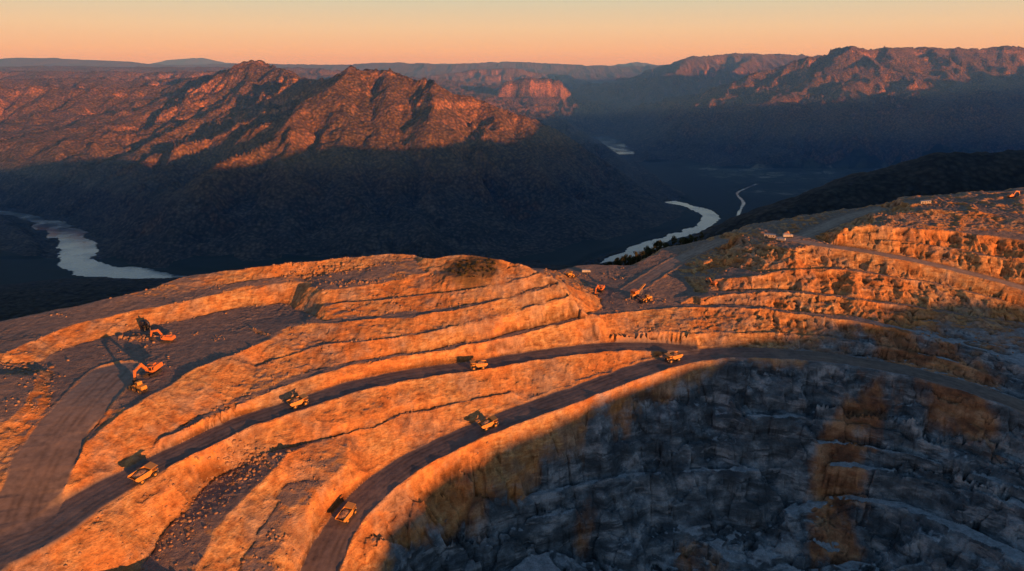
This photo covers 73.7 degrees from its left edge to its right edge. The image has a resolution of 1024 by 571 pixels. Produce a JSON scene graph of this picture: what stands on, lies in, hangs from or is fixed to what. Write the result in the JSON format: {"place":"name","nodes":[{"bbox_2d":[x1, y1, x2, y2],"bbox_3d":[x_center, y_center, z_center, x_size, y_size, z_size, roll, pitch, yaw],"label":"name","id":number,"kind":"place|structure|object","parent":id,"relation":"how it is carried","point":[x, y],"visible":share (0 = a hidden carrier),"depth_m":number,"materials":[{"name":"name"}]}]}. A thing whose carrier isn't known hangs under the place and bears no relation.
{"place":"outdoors","nodes":[
{"label":"outdoors","id":0,"kind":"place"},
{"bbox_2d":[0,211,63,226],"bbox_3d":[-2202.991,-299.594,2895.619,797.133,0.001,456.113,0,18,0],"label":"river","id":1,"kind":"structure","parent":0,"point":[39,221],"depth_m":2808.09,"materials":[{"name":"liquid"}]},
{"bbox_2d":[0,361,141,565],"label":"haul road","id":2,"kind":"structure","parent":0,"point":[32,494],"depth_m":272.06,"materials":[{"name":"grey gravel"}]},
{"bbox_2d":[31,221,185,278],"bbox_3d":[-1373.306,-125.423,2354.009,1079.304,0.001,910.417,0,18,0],"label":"river","id":3,"kind":"structure","parent":0,"point":[78,250],"depth_m":2216.16,"materials":[{"name":"liquid"}]},
{"bbox_2d":[0,260,605,320],"bbox_3d":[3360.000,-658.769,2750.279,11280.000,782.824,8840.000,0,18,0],"label":"hillside","id":4,"kind":"structure","parent":0,"point":[17,300],"depth_m":1573.16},
{"bbox_2d":[0,58,663,83],"bbox_3d":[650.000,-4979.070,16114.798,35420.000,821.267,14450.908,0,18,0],"label":"hills","id":5,"kind":"structure","parent":0,"point":[600,74],"depth_m":13170.72,"materials":[{"name":"brown stone"}]},
{"bbox_2d":[0,60,685,267],"bbox_3d":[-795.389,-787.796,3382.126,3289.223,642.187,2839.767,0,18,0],"label":"mountain","id":6,"kind":"structure","parent":0,"point":[254,161],"depth_m":2693.81,"materials":[{"name":"brown stone"}]},
{"bbox_2d":[0,66,686,222],"bbox_3d":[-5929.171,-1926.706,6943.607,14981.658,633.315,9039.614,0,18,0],"label":"mountain","id":7,"kind":"structure","parent":0,"point":[72,150],"depth_m":4073.58,"materials":[{"name":"brown stone"}]},
{"bbox_2d":[0,333,699,570],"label":"haul road","id":8,"kind":"structure","parent":0,"point":[77,509],"depth_m":321.01,"materials":[{"name":"gravel"}]},
{"bbox_2d":[127,462,158,484],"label":"haul truck","id":9,"kind":"object","parent":8,"relation":"on","point":[139,476],"visible":1,"depth_m":272.58,"materials":[{"name":"metal"}]},
{"bbox_2d":[286,393,308,408],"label":"haul truck","id":10,"kind":"object","parent":8,"relation":"on","point":[294,402],"visible":1,"depth_m":328.14,"materials":[{"name":"yellow paint"}]},
{"bbox_2d":[470,360,487,370],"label":"haul truck","id":11,"kind":"object","parent":8,"relation":"on","point":[482,364],"visible":1,"depth_m":369.78,"materials":[{"name":"yellow paint"}]},
{"bbox_2d":[0,143,989,284],"bbox_3d":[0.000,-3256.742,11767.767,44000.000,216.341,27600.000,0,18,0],"label":"valley ground","id":12,"kind":"structure","parent":0,"point":[715,189],"depth_m":3162.17,"materials":[{"name":"green plant"}]},
{"bbox_2d":[425,68,593,105],"bbox_3d":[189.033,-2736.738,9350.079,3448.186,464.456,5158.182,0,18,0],"label":"mountain","id":13,"kind":"structure","parent":0,"point":[546,89],"depth_m":7247.31,"materials":[{"name":"brown stone"}]},
{"bbox_2d":[0,187,1023,570],"bbox_3d":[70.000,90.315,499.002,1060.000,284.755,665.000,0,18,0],"label":"quarry ground","id":14,"kind":"structure","parent":0,"point":[734,463],"depth_m":365.28,"materials":[{"name":"brown stone"}]},
{"bbox_2d":[128,380,147,393],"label":"wheel loader","id":15,"kind":"object","parent":14,"relation":"on","point":[139,386],"visible":1,"depth_m":311.62,"materials":[{"name":"yellow paint"}]},
{"bbox_2d":[139,319,152,333],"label":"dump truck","id":16,"kind":"object","parent":14,"relation":"on","point":[144,324],"visible":0.97,"depth_m":377.96,"materials":[{"name":"metal"}]},
{"bbox_2d":[132,361,162,383],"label":"excavator","id":17,"kind":"object","parent":14,"relation":"on","point":[153,369],"visible":0.97,"depth_m":326.60,"materials":[{"name":"metal"}]},
{"bbox_2d":[150,329,175,342],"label":"excavator","id":18,"kind":"object","parent":14,"relation":"on","point":[166,338],"visible":1,"depth_m":363.75,"materials":[{"name":"orange paint"}]},
{"bbox_2d":[0,201,1023,570],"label":"rock rubble","id":19,"kind":"object","parent":14,"relation":"on","point":[248,453],"visible":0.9,"depth_m":345.51,"materials":[{"name":"brown stone"}]},
{"bbox_2d":[566,271,575,277],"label":"wheel loader","id":20,"kind":"object","parent":14,"relation":"on","point":[569,273],"visible":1,"depth_m":480.18,"materials":[{"name":"yellow paint"}]},
{"bbox_2d":[594,284,604,295],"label":"excavator","id":21,"kind":"object","parent":14,"relation":"on","point":[600,287],"visible":1,"depth_m":461.82,"materials":[{"name":"orange paint"}]},
{"bbox_2d":[626,255,631,264],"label":"tree","id":22,"kind":"object","parent":14,"relation":"on","point":[628,258],"visible":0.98,"depth_m":527.80,"materials":[{"name":"green plant"}]},
{"bbox_2d":[632,251,639,262],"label":"tree","id":23,"kind":"object","parent":14,"relation":"on","point":[636,255],"visible":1,"depth_m":526.00,"materials":[{"name":"green plant"}]},
{"bbox_2d":[630,283,645,297],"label":"screening plant","id":24,"kind":"object","parent":14,"relation":"on","point":[634,292],"visible":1,"depth_m":450.23,"materials":[{"name":"orange paint"}]},
{"bbox_2d":[638,294,651,303],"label":"wheel loader","id":25,"kind":"object","parent":14,"relation":"on","point":[647,297],"visible":1,"depth_m":444.40,"materials":[{"name":"yellow paint"}]},
{"bbox_2d":[643,247,649,257],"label":"tree","id":26,"kind":"object","parent":14,"relation":"on","point":[646,251],"visible":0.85,"depth_m":545.23,"materials":[{"name":"green plant"}]},
{"bbox_2d":[671,235,677,245],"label":"tree","id":27,"kind":"object","parent":14,"relation":"on","point":[673,238],"visible":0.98,"depth_m":554.42,"materials":[{"name":"green plant"}]},
{"bbox_2d":[687,234,693,241],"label":"tree","id":28,"kind":"object","parent":14,"relation":"on","point":[691,238],"visible":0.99,"depth_m":552.82,"materials":[{"name":"green plant"}]},
{"bbox_2d":[705,277,716,284],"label":"excavator","id":29,"kind":"object","parent":14,"relation":"on","point":[712,282],"visible":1,"depth_m":461.20,"materials":[{"name":"orange paint"}]},
{"bbox_2d":[764,233,775,237],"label":"site cabin","id":30,"kind":"object","parent":14,"relation":"on","point":[769,235],"visible":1,"depth_m":497.64,"materials":[{"name":"white metal"}]},
{"bbox_2d":[776,237,785,240],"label":"white truck","id":31,"kind":"object","parent":14,"relation":"on","point":[780,239],"visible":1,"depth_m":488.81,"materials":[{"name":"paint"}]},
{"bbox_2d":[783,234,792,237],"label":"white truck","id":32,"kind":"object","parent":14,"relation":"on","point":[788,235],"visible":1,"depth_m":497.05,"materials":[{"name":"paint"}]},
{"bbox_2d":[920,200,931,203],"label":"site cabin","id":33,"kind":"object","parent":14,"relation":"on","point":[924,201],"visible":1,"depth_m":527.84,"materials":[{"name":"metal"}]},
{"bbox_2d":[1007,191,1019,197],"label":"excavator","id":34,"kind":"object","parent":14,"relation":"on","point":[1011,195],"visible":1,"depth_m":546.55,"materials":[{"name":"orange paint"}]},
{"bbox_2d":[0,0,1023,65],"label":"sky","id":35,"kind":"structure","parent":0,"point":[319,32],"materials":[{"name":"orange"}]},
{"bbox_2d":[591,136,633,153],"bbox_3d":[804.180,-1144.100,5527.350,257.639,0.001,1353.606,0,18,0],"label":"river","id":36,"kind":"structure","parent":0,"point":[617,146],"depth_m":5505.87,"materials":[{"name":"liquid"}]},
{"bbox_2d":[600,201,720,262],"bbox_3d":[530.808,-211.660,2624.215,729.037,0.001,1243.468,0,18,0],"label":"river","id":37,"kind":"structure","parent":0,"point":[709,218],"depth_m":2607.36,"materials":[{"name":"liquid"}]},
{"bbox_2d":[301,344,1023,570],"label":"haul road","id":38,"kind":"structure","parent":0,"point":[329,548],"depth_m":357.16,"materials":[{"name":"grey gravel"}]},
{"bbox_2d":[335,502,356,523],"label":"haul truck","id":39,"kind":"object","parent":38,"relation":"on","point":[346,512],"visible":1,"depth_m":293.44,"materials":[{"name":"yellow paint"}]},
{"bbox_2d":[477,415,497,430],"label":"haul truck","id":40,"kind":"object","parent":38,"relation":"on","point":[485,424],"visible":1,"depth_m":343.70,"materials":[{"name":"yellow paint"}]},
{"bbox_2d":[664,351,682,362],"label":"haul truck","id":41,"kind":"object","parent":38,"relation":"on","point":[670,357],"visible":1,"depth_m":396.04,"materials":[{"name":"yellow paint"}]},
{"bbox_2d":[613,237,730,297],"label":"haul road","id":42,"kind":"structure","parent":0,"point":[651,276],"depth_m":499.67,"materials":[{"name":"soil"}]},
{"bbox_2d":[572,53,821,105],"bbox_3d":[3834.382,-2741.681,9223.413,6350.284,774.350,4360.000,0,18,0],"label":"mountain","id":43,"kind":"structure","parent":0,"point":[693,74],"depth_m":8578.82,"materials":[{"name":"brown stone"}]},
{"bbox_2d":[736,184,756,215],"bbox_3d":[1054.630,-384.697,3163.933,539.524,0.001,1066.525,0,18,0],"label":"stream","id":44,"kind":"structure","parent":0,"point":[741,206],"depth_m":3199.12,"materials":[{"name":"liquid"}]},
{"bbox_2d":[576,149,1023,265],"bbox_3d":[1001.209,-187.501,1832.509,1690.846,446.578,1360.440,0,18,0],"label":"hill","id":45,"kind":"structure","parent":0,"point":[941,173],"depth_m":1430.22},
{"bbox_2d":[607,45,1023,166],"bbox_3d":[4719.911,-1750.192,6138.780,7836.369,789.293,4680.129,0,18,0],"label":"mountain","id":46,"kind":"structure","parent":0,"point":[888,105],"depth_m":5000.06,"materials":[{"name":"brown stone"}]},
{"bbox_2d":[784,207,886,241],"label":"haul road","id":47,"kind":"structure","parent":0,"point":[821,228],"depth_m":525.96,"materials":[{"name":"soil"}]},
{"bbox_2d":[775,236,1023,289],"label":"haul road","id":48,"kind":"structure","parent":0,"point":[940,265],"depth_m":460.60,"materials":[{"name":"soil"}]}
]}

